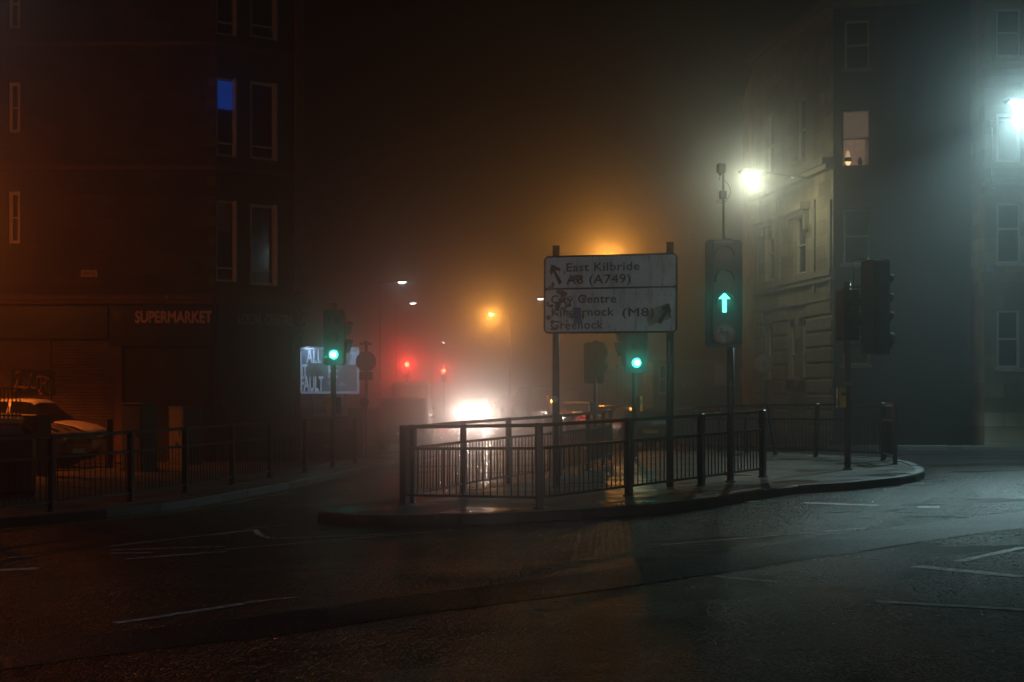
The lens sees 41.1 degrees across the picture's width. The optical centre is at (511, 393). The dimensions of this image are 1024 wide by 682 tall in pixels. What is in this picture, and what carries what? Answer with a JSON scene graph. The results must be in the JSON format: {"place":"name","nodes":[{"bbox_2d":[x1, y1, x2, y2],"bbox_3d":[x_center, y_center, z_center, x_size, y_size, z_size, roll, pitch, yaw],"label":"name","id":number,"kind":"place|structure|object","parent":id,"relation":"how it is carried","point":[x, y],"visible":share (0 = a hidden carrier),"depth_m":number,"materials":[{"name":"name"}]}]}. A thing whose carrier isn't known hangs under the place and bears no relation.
{"place":"outdoors","nodes":[
{"label":"outdoors","id":0,"kind":"place"},
{"bbox_2d":[0,459,392,518],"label":"pavement","id":1,"kind":"structure","parent":0,"point":[195,490],"depth_m":25.71,"materials":[{"name":"grey concrete"}]},
{"bbox_2d":[0,388,22,425],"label":"fence","id":2,"kind":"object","parent":1,"relation":"on","point":[11,421],"depth_m":31.09,"materials":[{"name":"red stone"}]},
{"bbox_2d":[0,426,39,498],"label":"litter bin","id":3,"kind":"object","parent":1,"relation":"on","point":[12,449],"visible":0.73,"depth_m":22.24,"materials":[{"name":"plastic"}]},
{"bbox_2d":[21,414,52,475],"bbox_3d":[-9.913,1.077,28.497,0.550,1.286,0.407,0,0,38],"label":"utility cabinet","id":4,"kind":"object","parent":1,"relation":"on","point":[39,424],"visible":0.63,"depth_m":28.32,"materials":[{"name":"metal"}]},
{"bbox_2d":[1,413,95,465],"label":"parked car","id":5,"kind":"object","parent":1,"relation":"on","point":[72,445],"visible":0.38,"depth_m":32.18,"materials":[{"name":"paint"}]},
{"bbox_2d":[1,398,114,459],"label":"parked car","id":6,"kind":"object","parent":1,"relation":"on","point":[38,406],"visible":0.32,"depth_m":35.13,"materials":[{"name":"white paint"}]},
{"bbox_2d":[106,419,112,467],"bbox_3d":[-9.281,1.152,31.500,0.160,1.138,0.160,0,0,-20],"label":"bollard","id":7,"kind":"object","parent":1,"relation":"on","point":[109,438],"visible":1,"depth_m":31.44,"materials":[{"name":"black metal"}]},
{"bbox_2d":[121,403,158,471],"bbox_3d":[-8.236,0.961,30.197,0.770,1.519,0.477,0,0,38],"label":"utility cabinet","id":8,"kind":"object","parent":1,"relation":"on","point":[139,416],"visible":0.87,"depth_m":29.97,"materials":[{"name":"metal"}]},
{"bbox_2d":[0,416,357,511],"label":"guard railing","id":9,"kind":"object","parent":1,"relation":"on","point":[51,457],"visible":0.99,"depth_m":22.95,"materials":[{"name":"black metal"}]},
{"bbox_2d":[168,406,202,464],"bbox_3d":[-8.259,1.062,34.498,0.557,1.481,0.900,0,0,-38],"label":"utility cabinet","id":10,"kind":"object","parent":1,"relation":"on","point":[184,416],"visible":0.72,"depth_m":34.23,"materials":[{"name":"metal"}]},
{"bbox_2d":[324,303,352,465],"bbox_3d":[-3.861,-0.172,30.529,0.685,3.685,0.443,0,0,-37],"label":"traffic signal","id":11,"kind":"object","parent":1,"relation":"on","point":[337,330],"visible":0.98,"depth_m":30.39,"materials":[{"name":"metal"}]},
{"bbox_2d":[347,407,363,458],"bbox_3d":[-4.585,1.165,39.997,0.450,1.528,0.407,0,0,-12],"label":"utility cabinet","id":12,"kind":"object","parent":1,"relation":"on","point":[356,411],"visible":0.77,"depth_m":39.83,"materials":[{"name":"metal"}]},
{"bbox_2d":[356,341,375,458],"bbox_3d":[-4.113,0.208,38.500,0.576,3.387,0.120,0,0,0],"label":"road sign","id":13,"kind":"object","parent":1,"relation":"on","point":[365,361],"visible":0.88,"depth_m":38.44,"materials":[{"name":"metal"}]},
{"bbox_2d":[0,406,1023,681],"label":"road","id":14,"kind":"structure","parent":0,"point":[830,618],"depth_m":11.36,"materials":[{"name":"grey asphalt"}]},
{"bbox_2d":[0,567,40,570],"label":"road marking","id":15,"kind":"object","parent":14,"relation":"on","point":[20,569],"visible":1,"depth_m":13.73,"materials":[{"name":"paint"}]},
{"bbox_2d":[109,552,152,553],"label":"road marking","id":16,"kind":"object","parent":14,"relation":"on","point":[128,552],"visible":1,"depth_m":14.94,"materials":[{"name":"paint"}]},
{"bbox_2d":[0,0,308,461],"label":"tenement building","id":17,"kind":"structure","parent":14,"relation":"on","point":[152,163],"depth_m":40.00,"materials":[{"name":"red stone"}]},
{"bbox_2d":[9,0,19,27],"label":"window","id":18,"kind":"structure","parent":17,"relation":"in","point":[14,5],"depth_m":40.07,"materials":[{"name":"paint"}]},
{"bbox_2d":[9,83,19,131],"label":"window","id":19,"kind":"structure","parent":17,"relation":"in","point":[14,88],"depth_m":40.07,"materials":[{"name":"paint"}]},
{"bbox_2d":[9,192,19,242],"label":"window","id":20,"kind":"structure","parent":17,"relation":"in","point":[14,197],"depth_m":40.07,"materials":[{"name":"glass"}]},
{"bbox_2d":[81,270,96,276],"bbox_3d":[-12.385,-3.520,39.973,0.480,0.200,0.035,0,0,0],"label":"street name sign","id":21,"kind":"object","parent":17,"relation":"attached to","point":[88,273],"visible":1,"depth_m":39.96,"materials":[{"name":"metal"}]},
{"bbox_2d":[216,0,236,36],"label":"window","id":22,"kind":"structure","parent":17,"relation":"in","point":[226,10],"depth_m":40.31,"materials":[{"name":"glass"}]},
{"bbox_2d":[216,77,236,156],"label":"window","id":23,"kind":"structure","parent":17,"relation":"in","point":[226,89],"depth_m":40.31,"materials":[{"name":"glass"}]},
{"bbox_2d":[216,200,236,281],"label":"window","id":24,"kind":"structure","parent":17,"relation":"in","point":[226,211],"depth_m":40.31,"materials":[{"name":"glass"}]},
{"bbox_2d":[250,0,276,40],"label":"window","id":25,"kind":"structure","parent":17,"relation":"in","point":[263,13],"depth_m":41.00,"materials":[{"name":"glass"}]},
{"bbox_2d":[250,81,276,160],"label":"window","id":26,"kind":"structure","parent":17,"relation":"in","point":[263,96],"depth_m":41.00,"materials":[{"name":"glass"}]},
{"bbox_2d":[250,204,276,285],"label":"window","id":27,"kind":"structure","parent":17,"relation":"in","point":[263,218],"depth_m":41.00,"materials":[{"name":"glass"}]},
{"bbox_2d":[114,546,225,549],"bbox_3d":[-3.848,1.732,15.309,1.282,0.039,0.106,0,0,-2],"label":"road marking","id":28,"kind":"object","parent":14,"relation":"on","point":[166,548],"visible":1,"depth_m":15.31,"materials":[{"name":"paint"}]},
{"bbox_2d":[126,551,226,558],"bbox_3d":[-3.579,1.723,14.587,1.054,0.030,0.118,0,0,-24],"label":"road marking","id":29,"kind":"object","parent":14,"relation":"on","point":[177,554],"visible":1,"depth_m":14.60,"materials":[{"name":"paint"}]},
{"bbox_2d":[113,603,243,622],"bbox_3d":[-2.549,1.693,10.543,1.124,0.026,0.118,0,0,-45],"label":"road marking","id":30,"kind":"object","parent":14,"relation":"on","point":[183,612],"visible":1,"depth_m":10.52,"materials":[{"name":"paint"}]},
{"bbox_2d":[111,530,249,545],"bbox_3d":[-3.943,1.734,16.463,0.106,0.044,2.042,0,0,43],"label":"road marking","id":31,"kind":"object","parent":14,"relation":"on","point":[178,538],"visible":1,"depth_m":16.45,"materials":[{"name":"paint"}]},
{"bbox_2d":[0,458,394,527],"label":"kerb","id":32,"kind":"structure","parent":14,"relation":"on","point":[12,521],"depth_m":21.08,"materials":[{"name":"concrete"}]},
{"bbox_2d":[253,529,273,537],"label":"road marking","id":33,"kind":"object","parent":14,"relation":"on","point":[258,533],"visible":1,"depth_m":16.54,"materials":[{"name":"paint"}]},
{"bbox_2d":[244,596,299,602],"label":"road marking","id":34,"kind":"object","parent":14,"relation":"on","point":[271,599],"visible":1,"depth_m":11.10,"materials":[{"name":"paint"}]},
{"bbox_2d":[307,414,347,456],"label":"parked car","id":35,"kind":"object","parent":14,"relation":"on","point":[321,426],"visible":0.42,"depth_m":47.97,"materials":[{"name":"silver metal"}]},
{"bbox_2d":[272,533,387,538],"bbox_3d":[-2.147,1.680,16.105,1.351,0.041,0.140,0,0,-4],"label":"road marking","id":36,"kind":"object","parent":14,"relation":"on","point":[330,536],"visible":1,"depth_m":16.11,"materials":[{"name":"paint"}]},
{"bbox_2d":[299,440,371,453],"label":"kerb","id":37,"kind":"structure","parent":14,"relation":"on","point":[369,442],"depth_m":51.14,"materials":[{"name":"concrete"}]},
{"bbox_2d":[300,407,379,442],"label":"boundary wall","id":38,"kind":"structure","parent":14,"relation":"on","point":[373,415],"depth_m":59.08,"materials":[{"name":"stone"}]},
{"bbox_2d":[229,529,451,548],"bbox_3d":[-1.927,1.674,15.731,2.817,0.074,0.107,0,0,-31],"label":"road marking","id":39,"kind":"object","parent":14,"relation":"on","point":[337,539],"visible":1,"depth_m":15.68,"materials":[{"name":"paint"}]},
{"bbox_2d":[377,397,434,449],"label":"parked van","id":40,"kind":"object","parent":14,"relation":"on","point":[395,413],"visible":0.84,"depth_m":51.61,"materials":[{"name":"grey paint"}]},
{"bbox_2d":[395,302,417,381],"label":"street lamp","id":41,"kind":"object","parent":14,"relation":"on","point":[396,338],"visible":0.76,"depth_m":103.96,"materials":[{"name":"metal"}]},
{"bbox_2d":[404,361,409,381],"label":"traffic signal","id":42,"kind":"object","parent":14,"relation":"on","point":[406,369],"visible":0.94,"depth_m":81.90,"materials":[{"name":"metal"}]},
{"bbox_2d":[391,381,434,434],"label":"parked van","id":43,"kind":"object","parent":14,"relation":"on","point":[411,389],"visible":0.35,"depth_m":63.51,"materials":[{"name":"paint"}]},
{"bbox_2d":[431,341,445,411],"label":"street lamp","id":44,"kind":"object","parent":14,"relation":"on","point":[432,374],"visible":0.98,"depth_m":124.95,"materials":[{"name":"metal"}]},
{"bbox_2d":[441,367,446,417],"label":"traffic signal","id":45,"kind":"object","parent":14,"relation":"on","point":[443,374],"visible":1,"depth_m":95.90,"materials":[{"name":"metal"}]},
{"bbox_2d":[456,397,492,424],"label":"oncoming car","id":46,"kind":"object","parent":14,"relation":"on","point":[474,408],"visible":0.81,"depth_m":72.35,"materials":[{"name":"grey paint"}]},
{"bbox_2d":[487,312,510,416],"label":"street lamp","id":47,"kind":"object","parent":14,"relation":"on","point":[490,313],"visible":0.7,"depth_m":87.95,"materials":[{"name":"metal"}]},
{"bbox_2d":[493,395,511,417],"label":"parked car","id":48,"kind":"object","parent":14,"relation":"on","point":[498,407],"visible":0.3,"depth_m":94.65,"materials":[{"name":"white paint"}]},
{"bbox_2d":[502,395,514,417],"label":"parked car","id":49,"kind":"object","parent":14,"relation":"on","point":[507,409],"visible":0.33,"depth_m":85.74,"materials":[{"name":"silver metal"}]},
{"bbox_2d":[0,512,1023,669],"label":"road repair","id":50,"kind":"structure","parent":14,"relation":"on","point":[32,653],"depth_m":11.00,"materials":[{"name":"asphalt"}]},
{"bbox_2d":[512,386,551,422],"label":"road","id":51,"kind":"structure","parent":14,"relation":"on","point":[524,399],"depth_m":75.57,"materials":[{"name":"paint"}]},
{"bbox_2d":[530,389,578,427],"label":"parked car","id":52,"kind":"object","parent":14,"relation":"on","point":[541,405],"visible":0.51,"depth_m":67.26,"materials":[{"name":"grey paint"}]},
{"bbox_2d":[550,401,588,434],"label":"parked car","id":53,"kind":"object","parent":14,"relation":"on","point":[569,407],"visible":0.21,"depth_m":60.61,"materials":[{"name":"beige paint"}]},
{"bbox_2d":[584,341,607,426],"bbox_3d":[2.035,0.128,33.085,0.590,2.802,0.391,0,0,0],"label":"traffic signal","id":54,"kind":"object","parent":14,"relation":"on","point":[595,363],"visible":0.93,"depth_m":32.95,"materials":[{"name":"metal"}]},
{"bbox_2d":[573,404,624,439],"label":"parked car","id":55,"kind":"object","parent":14,"relation":"on","point":[614,407],"visible":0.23,"depth_m":54.27,"materials":[{"name":"brown paint"}]},
{"bbox_2d":[318,450,924,524],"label":"kerb","id":56,"kind":"structure","parent":14,"relation":"on","point":[479,518],"depth_m":17.82,"materials":[{"name":"concrete"}]},
{"bbox_2d":[605,406,665,449],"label":"parked car","id":57,"kind":"object","parent":14,"relation":"on","point":[650,428],"visible":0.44,"depth_m":45.17,"materials":[{"name":"paint"}]},
{"bbox_2d":[643,360,742,436],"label":"yard building","id":58,"kind":"structure","parent":14,"relation":"on","point":[697,383],"depth_m":52.56,"materials":[{"name":"paint"}]},
{"bbox_2d":[656,365,665,395],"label":"window","id":59,"kind":"structure","parent":58,"relation":"in","point":[662,368],"depth_m":53.03,"materials":[{"name":"glass"}]},
{"bbox_2d":[712,575,775,581],"bbox_3d":[1.950,1.557,11.484,0.104,0.015,0.625,0,0,-44],"label":"road marking","id":60,"kind":"object","parent":14,"relation":"on","point":[718,576],"visible":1,"depth_m":11.50,"materials":[{"name":"paint"}]},
{"bbox_2d":[500,414,1023,450],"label":"kerb","id":61,"kind":"structure","parent":14,"relation":"on","point":[961,447],"depth_m":34.61,"materials":[{"name":"concrete"}]},
{"bbox_2d":[662,528,863,544],"bbox_3d":[2.754,1.533,14.709,2.623,0.073,0.072,0,0,-24],"label":"road marking","id":62,"kind":"object","parent":14,"relation":"on","point":[765,536],"visible":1,"depth_m":14.74,"materials":[{"name":"paint"}]},
{"bbox_2d":[804,502,876,505],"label":"road marking","id":63,"kind":"object","parent":14,"relation":"on","point":[840,503],"visible":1,"depth_m":18.41,"materials":[{"name":"paint"}]},
{"bbox_2d":[743,0,970,445],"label":"tenement building","id":64,"kind":"structure","parent":14,"relation":"on","point":[858,112],"depth_m":37.35,"materials":[{"name":"stone"}]},
{"bbox_2d":[761,324,773,381],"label":"window","id":65,"kind":"structure","parent":64,"relation":"in","point":[770,327],"depth_m":43.00,"materials":[{"name":"glass"}]},
{"bbox_2d":[761,227,774,283],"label":"window","id":66,"kind":"structure","parent":64,"relation":"in","point":[770,242],"depth_m":43.00,"materials":[{"name":"glass"}]},
{"bbox_2d":[761,113,774,181],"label":"window","id":67,"kind":"structure","parent":64,"relation":"in","point":[771,117],"depth_m":43.00,"materials":[{"name":"glass"}]},
{"bbox_2d":[738,169,809,180],"bbox_3d":[7.432,-6.116,38.545,2.192,0.315,0.370,0,0,-19],"label":"street lamp","id":68,"kind":"object","parent":64,"relation":"attached to","point":[751,174],"visible":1,"depth_m":38.23,"materials":[{"name":"glass"}]},
{"bbox_2d":[784,320,795,380],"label":"window","id":69,"kind":"structure","parent":64,"relation":"in","point":[793,377],"depth_m":40.97,"materials":[{"name":"glass"}]},
{"bbox_2d":[789,217,805,277],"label":"window","id":70,"kind":"structure","parent":64,"relation":"in","point":[800,233],"depth_m":40.39,"materials":[{"name":"glass"}]},
{"bbox_2d":[791,97,805,166],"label":"window","id":71,"kind":"structure","parent":64,"relation":"in","point":[802,159],"depth_m":40.32,"materials":[{"name":"paint"}]},
{"bbox_2d":[795,318,806,380],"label":"window","id":72,"kind":"structure","parent":64,"relation":"in","point":[803,378],"depth_m":40.03,"materials":[{"name":"paint"}]},
{"bbox_2d":[840,208,868,267],"bbox_3d":[9.440,-4.272,37.426,0.853,1.624,0.395,0,0,15],"label":"window","id":73,"kind":"structure","parent":64,"relation":"in","point":[855,221],"depth_m":37.58,"materials":[{"name":"glass"}]},
{"bbox_2d":[843,110,868,165],"bbox_3d":[9.503,-7.014,37.701,0.716,1.524,0.360,0,0,15],"label":"window","id":74,"kind":"structure","parent":64,"relation":"in","point":[855,123],"depth_m":37.62,"materials":[{"name":"glass"}]},
{"bbox_2d":[840,310,871,367],"bbox_3d":[9.440,-1.498,37.426,0.853,1.600,0.395,0,0,15],"label":"window","id":75,"kind":"structure","parent":64,"relation":"in","point":[858,360],"depth_m":37.56,"materials":[{"name":"glass"}]},
{"bbox_2d":[842,20,871,72],"bbox_3d":[9.458,-9.522,37.421,0.818,1.457,0.395,0,0,15],"label":"window","id":76,"kind":"structure","parent":64,"relation":"in","point":[856,32],"depth_m":37.57,"materials":[{"name":"glass"}]},
{"bbox_2d":[917,506,939,507],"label":"road marking","id":77,"kind":"object","parent":14,"relation":"on","point":[928,506],"visible":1,"depth_m":17.54,"materials":[{"name":"paint"}]},
{"bbox_2d":[875,600,1023,610],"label":"road marking","id":78,"kind":"object","parent":14,"relation":"on","point":[954,605],"visible":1,"depth_m":9.81,"materials":[{"name":"paint"}]},
{"bbox_2d":[912,565,1023,577],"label":"road marking","id":79,"kind":"object","parent":14,"relation":"on","point":[971,571],"visible":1,"depth_m":11.53,"materials":[{"name":"paint"}]},
{"bbox_2d":[954,547,1023,561],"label":"road marking","id":80,"kind":"object","parent":14,"relation":"on","point":[990,554],"visible":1,"depth_m":12.60,"materials":[{"name":"paint"}]},
{"bbox_2d":[971,0,1023,444],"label":"tenement building","id":81,"kind":"structure","parent":14,"relation":"on","point":[997,236],"depth_m":35.49,"materials":[{"name":"stone"}]},
{"bbox_2d":[996,113,1019,161],"bbox_3d":[12.902,-6.648,35.555,0.630,1.289,0.092,0,0,4],"label":"window","id":82,"kind":"structure","parent":81,"relation":"in","point":[1007,124],"depth_m":35.56,"materials":[{"name":"white glass"}]},
{"bbox_2d":[993,203,1023,266],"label":"window","id":83,"kind":"structure","parent":81,"relation":"in","point":[1008,214],"depth_m":35.56,"materials":[{"name":"grey glass"}]},
{"bbox_2d":[993,310,1023,371],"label":"window","id":84,"kind":"structure","parent":81,"relation":"in","point":[1007,320],"depth_m":35.56,"materials":[{"name":"grey glass"}]},
{"bbox_2d":[993,9,1023,59],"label":"window","id":85,"kind":"structure","parent":81,"relation":"in","point":[1007,20],"depth_m":35.56,"materials":[{"name":"grey glass"}]},
{"bbox_2d":[299,0,807,409],"label":"sky","id":86,"kind":"structure","parent":0,"point":[449,145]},
{"bbox_2d":[318,450,921,524],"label":"pavement","id":87,"kind":"structure","parent":0,"point":[804,469],"depth_m":21.29,"materials":[{"name":"grey concrete"}]},
{"bbox_2d":[410,409,613,503],"bbox_3d":[0.623,0.939,24.371,0.690,1.226,11.418,0,0,18],"label":"guard railing","id":88,"kind":"object","parent":87,"relation":"on","point":[602,432],"visible":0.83,"depth_m":22.55,"materials":[{"name":"black metal"}]},
{"bbox_2d":[397,410,767,508],"bbox_3d":[1.869,0.910,19.926,6.908,1.289,2.200,0,0,-33],"label":"guard railing","id":89,"kind":"object","parent":87,"relation":"on","point":[405,448],"visible":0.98,"depth_m":18.91,"materials":[{"name":"black metal"}]},
{"bbox_2d":[544,242,677,487],"bbox_3d":[1.530,-0.411,21.216,2.129,3.840,0.154,0,0,18],"label":"direction sign","id":90,"kind":"object","parent":87,"relation":"on","point":[621,293],"visible":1,"depth_m":21.15,"materials":[{"name":"metal"}]},
{"bbox_2d":[614,333,647,457],"bbox_3d":[2.596,-0.096,30.018,0.763,3.131,0.442,0,0,31],"label":"traffic signal","id":91,"kind":"object","parent":87,"relation":"on","point":[632,350],"visible":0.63,"depth_m":29.89,"materials":[{"name":"metal"}]},
{"bbox_2d":[705,163,741,481],"bbox_3d":[3.366,-1.092,21.465,0.560,5.076,0.366,0,0,-19],"label":"traffic signal","id":92,"kind":"object","parent":87,"relation":"on","point":[723,292],"visible":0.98,"depth_m":21.52,"materials":[{"name":"metal"}]},
{"bbox_2d":[674,403,898,463],"bbox_3d":[5.671,0.846,30.501,0.724,1.343,11.544,0,0,-16],"label":"guard railing","id":93,"kind":"object","parent":87,"relation":"on","point":[888,437],"visible":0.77,"depth_m":28.57,"materials":[{"name":"black metal"}]},
{"bbox_2d":[836,258,895,469],"bbox_3d":[6.145,-0.491,23.721,1.032,3.731,0.489,0,0,0],"label":"traffic signal","id":94,"kind":"object","parent":87,"relation":"on","point":[874,301],"visible":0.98,"depth_m":23.63,"materials":[{"name":"black metal"}]},
{"bbox_2d":[674,436,1023,450],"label":"pavement","id":95,"kind":"structure","parent":0,"point":[807,446],"depth_m":43.86,"materials":[{"name":"grey concrete"}]},
{"bbox_2d":[754,352,773,409],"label":"road sign","id":96,"kind":"object","parent":95,"relation":"on","point":[763,363],"visible":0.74,"depth_m":40.94,"materials":[{"name":"metal"}]},
{"bbox_2d":[1003,97,1023,111],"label":"street lamp","id":97,"kind":"object","parent":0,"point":[1017,103],"visible":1,"depth_m":29.91,"materials":[{"name":"glass"}]},
{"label":"pavement","id":98,"kind":"structure","parent":0,"visible":0},
{"bbox_2d":[300,345,358,417],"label":"billboard","id":99,"kind":"object","parent":98,"relation":"on","point":[315,374],"visible":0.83,"depth_m":57.97},
{"bbox_2d":[378,280,407,406],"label":"street lamp","id":100,"kind":"object","parent":98,"relation":"on","point":[379,374],"visible":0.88,"depth_m":79.95,"materials":[{"name":"metal"}]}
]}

